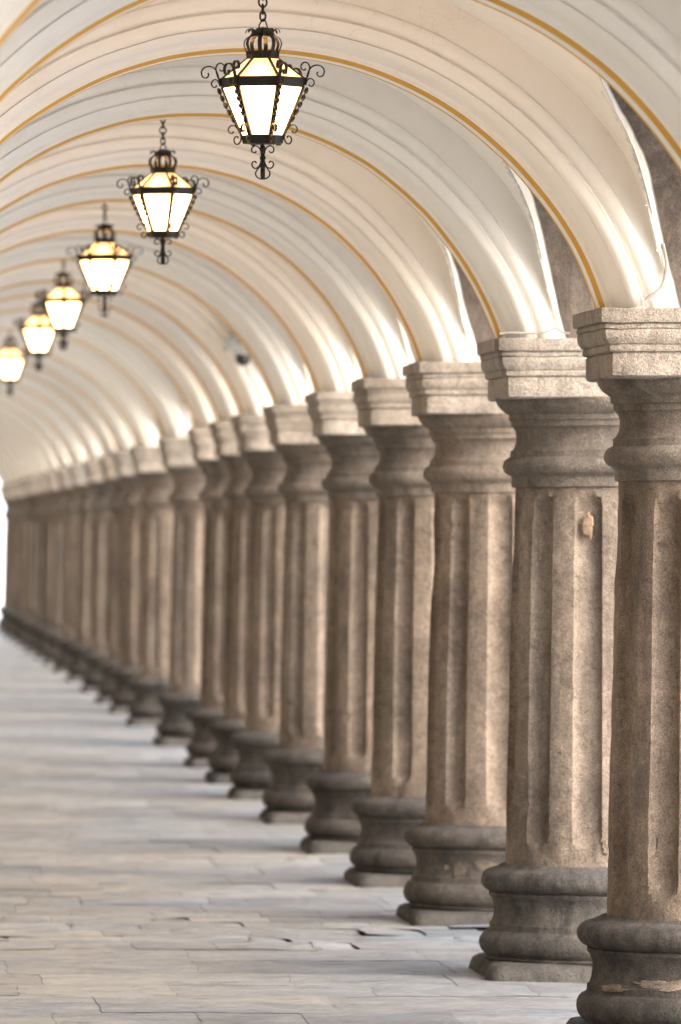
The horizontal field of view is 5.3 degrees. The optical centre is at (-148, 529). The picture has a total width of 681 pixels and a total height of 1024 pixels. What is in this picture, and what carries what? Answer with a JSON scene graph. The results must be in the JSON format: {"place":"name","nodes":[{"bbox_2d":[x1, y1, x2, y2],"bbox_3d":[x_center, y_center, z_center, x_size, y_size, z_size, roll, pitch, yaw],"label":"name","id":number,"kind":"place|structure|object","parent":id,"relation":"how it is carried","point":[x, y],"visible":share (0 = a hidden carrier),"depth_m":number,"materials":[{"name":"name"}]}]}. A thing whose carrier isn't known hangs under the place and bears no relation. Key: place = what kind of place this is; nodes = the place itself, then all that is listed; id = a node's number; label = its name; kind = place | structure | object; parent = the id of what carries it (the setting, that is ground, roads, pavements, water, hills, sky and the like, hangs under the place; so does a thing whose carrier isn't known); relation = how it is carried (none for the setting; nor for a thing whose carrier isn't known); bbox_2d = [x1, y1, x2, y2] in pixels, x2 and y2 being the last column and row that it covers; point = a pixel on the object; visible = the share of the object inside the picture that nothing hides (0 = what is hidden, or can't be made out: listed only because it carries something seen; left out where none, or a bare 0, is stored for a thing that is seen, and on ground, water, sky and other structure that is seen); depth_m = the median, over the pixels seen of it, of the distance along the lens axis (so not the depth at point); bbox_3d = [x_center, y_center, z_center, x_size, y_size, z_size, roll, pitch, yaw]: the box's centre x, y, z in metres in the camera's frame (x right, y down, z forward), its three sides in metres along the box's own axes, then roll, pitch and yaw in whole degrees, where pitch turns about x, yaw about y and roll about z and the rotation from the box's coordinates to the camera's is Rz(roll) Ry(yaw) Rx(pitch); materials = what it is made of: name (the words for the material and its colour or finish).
{"place":"outdoors","nodes":[
{"label":"outdoors","id":0,"kind":"place"},
{"bbox_2d":[0,632,586,1023],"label":"floor","id":1,"kind":"structure","parent":0,"point":[106,972],"depth_m":32.03,"materials":[{"name":"stone"}]},
{"bbox_2d":[0,486,9,631],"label":"stone column","id":2,"kind":"structure","parent":1,"relation":"on","point":[5,554],"depth_m":119.53,"materials":[{"name":"brown stone"}]},
{"bbox_2d":[0,473,4,485],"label":"transverse arch","id":3,"kind":"structure","parent":2,"relation":"on","point":[2,482],"depth_m":119.39,"materials":[{"name":"paint"}]},
{"bbox_2d":[0,484,14,634],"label":"stone column","id":4,"kind":"structure","parent":1,"relation":"on","point":[4,612],"depth_m":115.43,"materials":[{"name":"brown stone"}]},
{"bbox_2d":[0,462,10,483],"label":"transverse arch","id":5,"kind":"structure","parent":4,"relation":"on","point":[4,474],"depth_m":115.31,"materials":[{"name":"paint"}]},
{"bbox_2d":[5,483,21,638],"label":"stone column","id":6,"kind":"structure","parent":1,"relation":"on","point":[10,629],"depth_m":111.53,"materials":[{"name":"brown stone"}]},
{"bbox_2d":[0,452,16,482],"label":"transverse arch","id":7,"kind":"structure","parent":6,"relation":"on","point":[7,467],"depth_m":111.41,"materials":[{"name":"paint"}]},
{"bbox_2d":[12,481,28,642],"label":"stone column","id":8,"kind":"structure","parent":1,"relation":"on","point":[17,633],"depth_m":107.32,"materials":[{"name":"brown stone"}]},
{"bbox_2d":[0,442,23,480],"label":"transverse arch","id":9,"kind":"structure","parent":8,"relation":"on","point":[5,452],"depth_m":107.20,"materials":[{"name":"paint"}]},
{"bbox_2d":[18,479,36,647],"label":"stone column","id":10,"kind":"structure","parent":1,"relation":"on","point":[24,637],"depth_m":103.01,"materials":[{"name":"brown stone"}]},
{"bbox_2d":[0,433,30,478],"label":"transverse arch","id":11,"kind":"structure","parent":10,"relation":"on","point":[14,452],"depth_m":102.90,"materials":[{"name":"paint"}]},
{"bbox_2d":[25,477,44,652],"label":"stone column","id":12,"kind":"structure","parent":1,"relation":"on","point":[31,642],"depth_m":98.73,"materials":[{"name":"brown stone"}]},
{"bbox_2d":[0,424,38,476],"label":"transverse arch","id":13,"kind":"structure","parent":12,"relation":"on","point":[16,442],"depth_m":98.60,"materials":[{"name":"paint"}]},
{"bbox_2d":[34,474,53,658],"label":"stone column","id":14,"kind":"structure","parent":1,"relation":"on","point":[40,647],"depth_m":94.40,"materials":[{"name":"brown stone"}]},
{"bbox_2d":[0,415,47,473],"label":"transverse arch","id":15,"kind":"structure","parent":14,"relation":"on","point":[24,439],"depth_m":94.29,"materials":[{"name":"paint"}]},
{"bbox_2d":[42,472,65,665],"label":"stone column","id":16,"kind":"structure","parent":1,"relation":"on","point":[50,653],"depth_m":89.99,"materials":[{"name":"brown stone"}]},
{"bbox_2d":[0,404,58,471],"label":"transverse arch","id":17,"kind":"structure","parent":16,"relation":"on","point":[34,435],"depth_m":89.88,"materials":[{"name":"paint"}]},
{"bbox_2d":[52,468,78,672],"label":"stone column","id":18,"kind":"structure","parent":1,"relation":"on","point":[62,661],"depth_m":85.21,"materials":[{"name":"brown stone"}]},
{"bbox_2d":[0,393,71,468],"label":"transverse arch","id":19,"kind":"structure","parent":18,"relation":"on","point":[44,429],"depth_m":85.07,"materials":[{"name":"paint"}]},
{"bbox_2d":[66,464,94,681],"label":"stone column","id":20,"kind":"structure","parent":1,"relation":"on","point":[76,668],"depth_m":80.18,"materials":[{"name":"brown stone"}]},
{"bbox_2d":[0,382,87,463],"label":"transverse arch","id":21,"kind":"structure","parent":20,"relation":"on","point":[55,420],"depth_m":80.06,"materials":[{"name":"paint"}]},
{"bbox_2d":[80,460,110,692],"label":"stone column","id":22,"kind":"structure","parent":1,"relation":"on","point":[92,678],"depth_m":74.89,"materials":[{"name":"brown stone"}]},
{"bbox_2d":[0,374,103,459],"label":"transverse arch","id":23,"kind":"structure","parent":22,"relation":"on","point":[67,410],"depth_m":74.77,"materials":[{"name":"paint"}]},
{"bbox_2d":[94,455,124,704],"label":"stone column","id":24,"kind":"structure","parent":1,"relation":"on","point":[106,689],"depth_m":70.22,"materials":[{"name":"brown stone"}]},
{"bbox_2d":[20,364,116,455],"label":"transverse arch","id":25,"kind":"structure","parent":24,"relation":"on","point":[81,404],"depth_m":70.09,"materials":[{"name":"paint"}]},
{"bbox_2d":[109,451,143,713],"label":"stone column","id":26,"kind":"structure","parent":1,"relation":"on","point":[121,697],"depth_m":66.58,"materials":[{"name":"brown stone"}]},
{"bbox_2d":[0,348,134,450],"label":"transverse arch","id":27,"kind":"structure","parent":26,"relation":"on","point":[95,397],"depth_m":66.46,"materials":[{"name":"paint"}]},
{"bbox_2d":[125,446,173,725],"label":"stone column","id":28,"kind":"structure","parent":1,"relation":"on","point":[149,683],"depth_m":62.24,"materials":[{"name":"brown stone"}]},
{"bbox_2d":[0,330,159,445],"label":"transverse arch","id":29,"kind":"structure","parent":28,"relation":"on","point":[117,387],"depth_m":62.15,"materials":[{"name":"paint"}]},
{"bbox_2d":[152,437,205,746],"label":"stone column","id":30,"kind":"structure","parent":1,"relation":"on","point":[179,699],"depth_m":56.43,"materials":[{"name":"brown stone"}]},
{"bbox_2d":[0,310,191,437],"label":"transverse arch","id":31,"kind":"structure","parent":30,"relation":"on","point":[143,372],"depth_m":56.35,"materials":[{"name":"paint"}]},
{"bbox_2d":[153,412,163,437],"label":"street arch","id":32,"kind":"structure","parent":30,"relation":"on","point":[160,432],"depth_m":62.10,"materials":[{"name":"stone"}]},
{"bbox_2d":[183,428,228,770],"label":"stone column","id":33,"kind":"structure","parent":1,"relation":"on","point":[200,747],"depth_m":51.38,"materials":[{"name":"brown stone"}]},
{"bbox_2d":[0,296,216,427],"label":"transverse arch","id":34,"kind":"structure","parent":33,"relation":"on","point":[166,358],"depth_m":51.28,"materials":[{"name":"paint"}]},
{"bbox_2d":[185,405,194,427],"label":"street arch","id":35,"kind":"structure","parent":33,"relation":"on","point":[191,422],"depth_m":56.31,"materials":[{"name":"stone"}]},
{"bbox_2d":[205,421,251,784],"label":"stone column","id":36,"kind":"structure","parent":1,"relation":"on","point":[223,761],"depth_m":48.19,"materials":[{"name":"brown stone"}]},
{"bbox_2d":[0,282,239,420],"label":"transverse arch","id":37,"kind":"structure","parent":36,"relation":"on","point":[185,346],"depth_m":48.09,"materials":[{"name":"paint"}]},
{"bbox_2d":[227,415,285,799],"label":"stone column","id":38,"kind":"structure","parent":1,"relation":"on","point":[255,740],"depth_m":45.38,"materials":[{"name":"brown stone"}]},
{"bbox_2d":[0,260,272,414],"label":"transverse arch","id":39,"kind":"structure","parent":38,"relation":"on","point":[205,327],"depth_m":45.27,"materials":[{"name":"paint"}]},
{"bbox_2d":[223,329,249,365],"bbox_3d":[2.352,-1.140,45.130,0.163,0.285,0.100,0,0,0],"label":"security camera","id":40,"kind":"object","parent":39,"relation":"attached to","point":[232,342],"visible":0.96,"depth_m":45.09,"materials":[{"name":"grey plastic"}]},
{"bbox_2d":[258,405,330,823],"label":"stone column","id":41,"kind":"structure","parent":1,"relation":"on","point":[294,759],"depth_m":41.73,"materials":[{"name":"brown stone"}]},
{"bbox_2d":[0,233,310,404],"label":"transverse arch","id":42,"kind":"structure","parent":41,"relation":"on","point":[244,314],"depth_m":41.65,"materials":[{"name":"paint"}]},
{"bbox_2d":[299,392,379,857],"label":"stone column","id":43,"kind":"structure","parent":1,"relation":"on","point":[338,783],"depth_m":37.85,"materials":[{"name":"brown stone"}]},
{"bbox_2d":[0,203,358,391],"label":"transverse arch","id":44,"kind":"structure","parent":43,"relation":"on","point":[284,293],"depth_m":37.75,"materials":[{"name":"paint"}]},
{"bbox_2d":[303,362,314,392],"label":"street arch","id":45,"kind":"structure","parent":43,"relation":"on","point":[311,386],"depth_m":41.62,"materials":[{"name":"stone"}]},
{"bbox_2d":[343,378,434,887],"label":"stone column","id":46,"kind":"structure","parent":1,"relation":"on","point":[389,810],"depth_m":34.35,"materials":[{"name":"brown stone"}]},
{"bbox_2d":[0,169,409,377],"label":"transverse arch","id":47,"kind":"structure","parent":46,"relation":"on","point":[329,268],"depth_m":34.26,"materials":[{"name":"paint"}]},
{"bbox_2d":[350,347,361,378],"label":"street arch","id":48,"kind":"structure","parent":46,"relation":"on","point":[358,370],"depth_m":37.73,"materials":[{"name":"paint"}]},
{"bbox_2d":[396,361,515,930],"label":"stone column","id":49,"kind":"structure","parent":1,"relation":"on","point":[456,839],"depth_m":30.96,"materials":[{"name":"brown stone"}]},
{"bbox_2d":[0,119,474,361],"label":"transverse arch","id":50,"kind":"structure","parent":49,"relation":"on","point":[374,225],"depth_m":30.91,"materials":[{"name":"paint"}]},
{"bbox_2d":[399,78,614,362],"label":"street arch","id":51,"kind":"structure","parent":49,"relation":"on","point":[412,359],"depth_m":34.22,"materials":[{"name":"paint"}]},
{"bbox_2d":[469,338,619,987],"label":"stone column","id":52,"kind":"structure","parent":1,"relation":"on","point":[545,884],"depth_m":27.15,"materials":[{"name":"brown stone"}]},
{"bbox_2d":[0,55,562,338],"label":"transverse arch","id":53,"kind":"structure","parent":52,"relation":"on","point":[445,183],"depth_m":27.09,"materials":[{"name":"paint"}]},
{"bbox_2d":[443,243,493,361],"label":"street arch","id":54,"kind":"structure","parent":52,"relation":"on","point":[478,327],"depth_m":30.85,"materials":[{"name":"paint"}]},
{"bbox_2d":[499,327,569,334],"bbox_3d":[2.499,-0.726,27.042,0.258,0.028,0.008,0,0,0],"label":"hanging cable","id":55,"kind":"object","parent":52,"relation":"on","point":[549,330],"visible":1,"depth_m":27.04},
{"bbox_2d":[566,307,680,1023],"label":"stone column","id":56,"kind":"structure","parent":1,"relation":"on","point":[631,938],"depth_m":23.51,"materials":[{"name":"brown stone"}]},
{"bbox_2d":[0,0,675,308],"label":"transverse arch","id":57,"kind":"structure","parent":56,"relation":"on","point":[539,129],"depth_m":23.39,"materials":[{"name":"paint"}]},
{"bbox_2d":[509,167,594,337],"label":"street arch","id":58,"kind":"structure","parent":56,"relation":"on","point":[571,295],"depth_m":27.03,"materials":[{"name":"stone"}]},
{"bbox_3d":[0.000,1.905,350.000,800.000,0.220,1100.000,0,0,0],"label":"street","id":59,"kind":"structure","parent":0,"visible":0},
{"bbox_2d":[0,501,4,605],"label":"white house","id":60,"kind":"structure","parent":59,"relation":"on","point":[2,507],"depth_m":150.00,"materials":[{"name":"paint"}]},
{"bbox_2d":[152,0,646,417],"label":"arcade building","id":61,"kind":"structure","parent":59,"relation":"on","point":[580,80],"depth_m":23.23,"materials":[{"name":"white paint"}]},
{"bbox_2d":[0,330,30,395],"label":"hanging lantern","id":62,"kind":"object","parent":61,"relation":"hanging from","point":[12,360],"visible":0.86,"depth_m":58.48,"materials":[{"name":"glass"}]},
{"bbox_2d":[13,297,55,370],"bbox_3d":[1.250,-1.424,49.534,0.375,0.730,0.363,0,0,17],"label":"hanging lantern","id":63,"kind":"object","parent":61,"relation":"hanging from","point":[38,336],"visible":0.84,"depth_m":49.47,"materials":[{"name":"glass"}]},
{"bbox_2d":[35,261,91,349],"bbox_3d":[1.250,-1.424,43.724,0.375,0.730,0.363,0,0,19],"label":"hanging lantern","id":64,"kind":"object","parent":61,"relation":"hanging from","point":[63,304],"visible":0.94,"depth_m":43.66,"materials":[{"name":"glass"}]},
{"bbox_2d":[66,203,142,316],"bbox_3d":[1.250,-1.415,36.575,0.375,0.730,0.363,0,0,-3],"label":"hanging lantern","id":65,"kind":"object","parent":61,"relation":"hanging from","point":[104,261],"visible":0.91,"depth_m":36.52,"materials":[{"name":"glass"}]},
{"bbox_2d":[117,120,208,264],"bbox_3d":[1.250,-1.429,29.720,0.375,0.730,0.363,0,0,4],"label":"hanging lantern","id":66,"kind":"object","parent":61,"relation":"hanging from","point":[162,197],"visible":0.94,"depth_m":29.66,"materials":[{"name":"glass"}]},
{"bbox_2d":[201,0,324,179],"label":"hanging lantern","id":67,"kind":"object","parent":61,"relation":"hanging from","point":[262,90],"visible":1,"depth_m":22.43,"materials":[{"name":"glass"}]},
{"bbox_2d":[432,229,472,352],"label":"arch","id":68,"kind":"structure","parent":61,"relation":"attached to","point":[456,295],"depth_m":30.82,"materials":[{"name":"white paint"}]},
{"bbox_2d":[500,158,560,327],"bbox_3d":[2.443,-1.037,26.817,0.055,0.600,0.602,0,0,26],"label":"electric cable","id":69,"kind":"object","parent":61,"relation":"attached to","point":[509,172],"visible":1,"depth_m":26.96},
{"bbox_2d":[601,91,672,295],"bbox_3d":[2.434,-1.047,23.090,0.056,0.618,0.642,0,0,26],"label":"electric cable","id":70,"kind":"object","parent":61,"relation":"attached to","point":[647,204],"visible":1,"depth_m":23.27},
{"bbox_3d":[2.795,0.504,20.152,0.934,2.412,0.938,0,0,0],"label":"stone column","id":71,"kind":"object","parent":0,"visible":0},
{"bbox_2d":[0,0,680,170],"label":"transverse arch","id":72,"kind":"structure","parent":71,"relation":"on","point":[628,52],"depth_m":19.87,"materials":[{"name":"paint"}]},
{"bbox_2d":[600,77,680,307],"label":"street arch","id":73,"kind":"structure","parent":71,"relation":"on","point":[661,172],"depth_m":23.22,"materials":[{"name":"stone"}]},
{"bbox_2d":[635,243,667,307],"bbox_3d":[2.485,-0.796,23.336,0.186,0.216,0.025,0,0,-9],"label":"hanging cable","id":74,"kind":"object","parent":73,"relation":"hanging from","point":[654,293],"visible":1,"depth_m":23.34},
{"bbox_3d":[2.792,0.503,16.499,0.943,2.410,0.947,0,0,0],"label":"stone column","id":75,"kind":"object","parent":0,"visible":0},
{"bbox_2d":[0,0,42,46],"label":"transverse arch","id":76,"kind":"structure","parent":75,"relation":"on","point":[14,14],"depth_m":16.35,"materials":[{"name":"paint"}]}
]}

